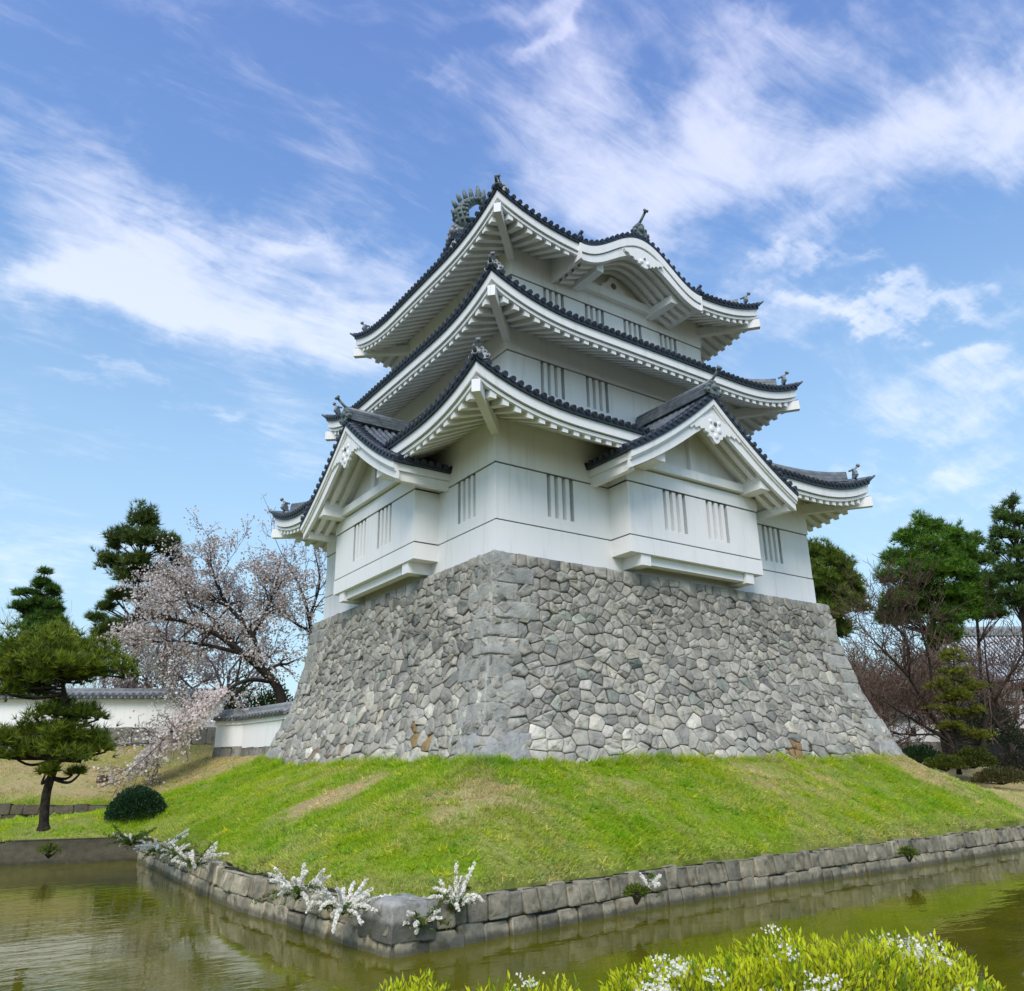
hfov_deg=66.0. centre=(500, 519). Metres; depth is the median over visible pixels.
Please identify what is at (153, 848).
spirea bush
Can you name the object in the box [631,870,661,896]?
spirea bush
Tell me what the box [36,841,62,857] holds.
weed tuft
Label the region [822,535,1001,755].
bare tree
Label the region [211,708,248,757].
boundary wall
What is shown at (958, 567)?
pine tree
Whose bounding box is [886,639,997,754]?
bare tree
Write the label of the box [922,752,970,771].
shrub
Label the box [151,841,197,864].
spirea bush
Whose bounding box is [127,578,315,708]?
cherry tree
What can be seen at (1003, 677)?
bare tree
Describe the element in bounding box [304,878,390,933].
spirea bush
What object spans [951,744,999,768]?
shrub
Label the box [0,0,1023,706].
sky
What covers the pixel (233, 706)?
shrub
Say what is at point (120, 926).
moat water
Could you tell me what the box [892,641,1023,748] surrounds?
bare tree
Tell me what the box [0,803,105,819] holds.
stone wall
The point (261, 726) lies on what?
boundary wall
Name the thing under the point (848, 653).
bare tree
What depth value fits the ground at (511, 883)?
18.20 m
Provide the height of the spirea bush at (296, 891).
0.720 m
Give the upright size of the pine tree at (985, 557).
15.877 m
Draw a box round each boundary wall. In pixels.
[0,688,226,748]
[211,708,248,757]
[236,701,292,756]
[880,710,941,763]
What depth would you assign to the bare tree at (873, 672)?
46.84 m
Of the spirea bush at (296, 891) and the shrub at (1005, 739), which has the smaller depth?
the spirea bush at (296, 891)
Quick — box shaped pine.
[921,644,998,774]
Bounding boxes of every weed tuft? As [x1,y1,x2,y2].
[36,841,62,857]
[621,882,649,904]
[895,845,918,861]
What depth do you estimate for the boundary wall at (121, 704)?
37.04 m
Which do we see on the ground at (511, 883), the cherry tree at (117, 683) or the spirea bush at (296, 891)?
the cherry tree at (117, 683)
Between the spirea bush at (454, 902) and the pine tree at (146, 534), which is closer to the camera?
the spirea bush at (454, 902)
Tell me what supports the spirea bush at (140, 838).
on the moat wall at (233, 887)
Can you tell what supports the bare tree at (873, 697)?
on the ground at (511, 883)
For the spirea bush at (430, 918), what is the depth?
11.09 m
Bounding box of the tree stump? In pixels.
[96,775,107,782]
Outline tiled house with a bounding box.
[920,626,1023,759]
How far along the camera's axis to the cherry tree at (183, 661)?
47.04 m
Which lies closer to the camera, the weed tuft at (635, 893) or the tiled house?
the weed tuft at (635, 893)
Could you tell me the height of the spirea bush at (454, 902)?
0.808 m
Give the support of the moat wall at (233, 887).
on the ground at (511, 883)
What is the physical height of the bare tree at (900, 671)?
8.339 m
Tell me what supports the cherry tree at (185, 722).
on the ground at (511, 883)
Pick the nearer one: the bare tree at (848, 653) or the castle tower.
the castle tower
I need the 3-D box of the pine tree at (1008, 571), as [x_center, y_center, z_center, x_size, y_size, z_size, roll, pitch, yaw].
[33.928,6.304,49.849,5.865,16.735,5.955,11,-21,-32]
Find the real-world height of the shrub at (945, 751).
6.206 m
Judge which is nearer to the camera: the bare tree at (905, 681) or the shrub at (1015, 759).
the shrub at (1015, 759)
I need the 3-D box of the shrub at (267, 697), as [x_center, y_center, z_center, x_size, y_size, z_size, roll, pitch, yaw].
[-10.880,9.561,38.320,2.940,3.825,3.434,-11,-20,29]
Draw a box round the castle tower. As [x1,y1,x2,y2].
[269,174,874,619]
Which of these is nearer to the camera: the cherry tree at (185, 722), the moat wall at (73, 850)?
the moat wall at (73, 850)
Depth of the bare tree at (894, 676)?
50.10 m
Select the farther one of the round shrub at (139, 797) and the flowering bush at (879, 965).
the round shrub at (139, 797)
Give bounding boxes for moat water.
[0,850,1023,990]
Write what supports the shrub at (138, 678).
on the ground at (511, 883)
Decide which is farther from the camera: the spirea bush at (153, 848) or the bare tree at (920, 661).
the bare tree at (920, 661)
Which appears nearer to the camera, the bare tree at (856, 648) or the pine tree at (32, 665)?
the pine tree at (32, 665)
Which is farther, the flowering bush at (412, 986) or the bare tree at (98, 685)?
the bare tree at (98, 685)
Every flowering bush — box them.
[374,967,449,990]
[465,971,580,990]
[597,924,1006,990]
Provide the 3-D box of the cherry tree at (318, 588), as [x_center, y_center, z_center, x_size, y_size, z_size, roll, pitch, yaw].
[-10.731,4.812,38.649,6.212,11.950,5.040,-4,-18,10]
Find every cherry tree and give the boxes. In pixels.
[83,671,156,687]
[90,505,322,799]
[117,608,260,698]
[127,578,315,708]
[210,493,327,640]
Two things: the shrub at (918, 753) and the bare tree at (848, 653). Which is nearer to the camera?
the shrub at (918, 753)
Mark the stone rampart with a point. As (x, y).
(494, 651)
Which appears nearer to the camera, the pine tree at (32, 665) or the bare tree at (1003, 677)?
the pine tree at (32, 665)
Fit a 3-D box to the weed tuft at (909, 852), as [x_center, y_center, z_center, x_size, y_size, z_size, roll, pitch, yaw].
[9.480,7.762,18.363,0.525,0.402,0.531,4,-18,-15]
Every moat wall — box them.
[0,837,140,865]
[137,838,391,957]
[358,825,1023,957]
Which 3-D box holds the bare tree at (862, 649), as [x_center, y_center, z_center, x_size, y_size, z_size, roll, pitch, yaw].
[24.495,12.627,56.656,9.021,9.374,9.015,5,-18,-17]
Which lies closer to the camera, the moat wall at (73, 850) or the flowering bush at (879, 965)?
the flowering bush at (879, 965)
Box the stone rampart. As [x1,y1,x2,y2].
[265,549,903,765]
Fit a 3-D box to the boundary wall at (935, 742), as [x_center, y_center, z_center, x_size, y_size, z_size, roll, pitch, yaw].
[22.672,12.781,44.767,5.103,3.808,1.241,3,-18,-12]
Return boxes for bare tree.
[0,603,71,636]
[65,674,115,687]
[69,650,127,687]
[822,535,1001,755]
[841,631,913,705]
[841,642,917,739]
[843,624,893,691]
[844,650,930,746]
[845,624,899,688]
[845,637,967,726]
[850,645,989,717]
[859,628,981,734]
[873,643,949,708]
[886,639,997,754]
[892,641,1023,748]
[912,563,1023,748]
[920,635,1023,749]
[961,646,1023,753]
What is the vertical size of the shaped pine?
5.817 m
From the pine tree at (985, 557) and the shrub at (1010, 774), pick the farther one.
the pine tree at (985, 557)
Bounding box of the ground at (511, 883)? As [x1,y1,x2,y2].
[0,744,1023,896]
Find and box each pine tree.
[0,564,82,680]
[0,612,144,831]
[83,498,194,686]
[807,535,876,640]
[870,508,999,753]
[962,528,1015,679]
[982,491,1023,650]
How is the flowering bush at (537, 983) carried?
on the ground at (511, 883)
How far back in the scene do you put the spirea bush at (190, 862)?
16.29 m
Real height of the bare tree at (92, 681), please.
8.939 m
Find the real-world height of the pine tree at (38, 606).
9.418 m
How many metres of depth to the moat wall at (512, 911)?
14.34 m
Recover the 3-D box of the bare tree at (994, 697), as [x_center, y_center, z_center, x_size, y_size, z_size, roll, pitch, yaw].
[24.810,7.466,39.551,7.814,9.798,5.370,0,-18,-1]
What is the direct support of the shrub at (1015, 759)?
on the ground at (511, 883)
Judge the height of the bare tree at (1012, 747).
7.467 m
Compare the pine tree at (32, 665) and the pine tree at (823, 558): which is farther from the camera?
the pine tree at (823, 558)
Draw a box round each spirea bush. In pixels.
[103,823,156,849]
[133,829,188,860]
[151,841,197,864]
[159,839,228,874]
[251,862,330,908]
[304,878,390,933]
[403,889,450,938]
[428,860,485,921]
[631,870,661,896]
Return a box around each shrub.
[103,784,167,821]
[119,673,199,728]
[196,674,268,728]
[252,677,292,706]
[869,661,949,753]
[902,743,941,763]
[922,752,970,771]
[950,692,1023,746]
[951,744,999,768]
[965,766,1023,784]
[994,749,1023,771]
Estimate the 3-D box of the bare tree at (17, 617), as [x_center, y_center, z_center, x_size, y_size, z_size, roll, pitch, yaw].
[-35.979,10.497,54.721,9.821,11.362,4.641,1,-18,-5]

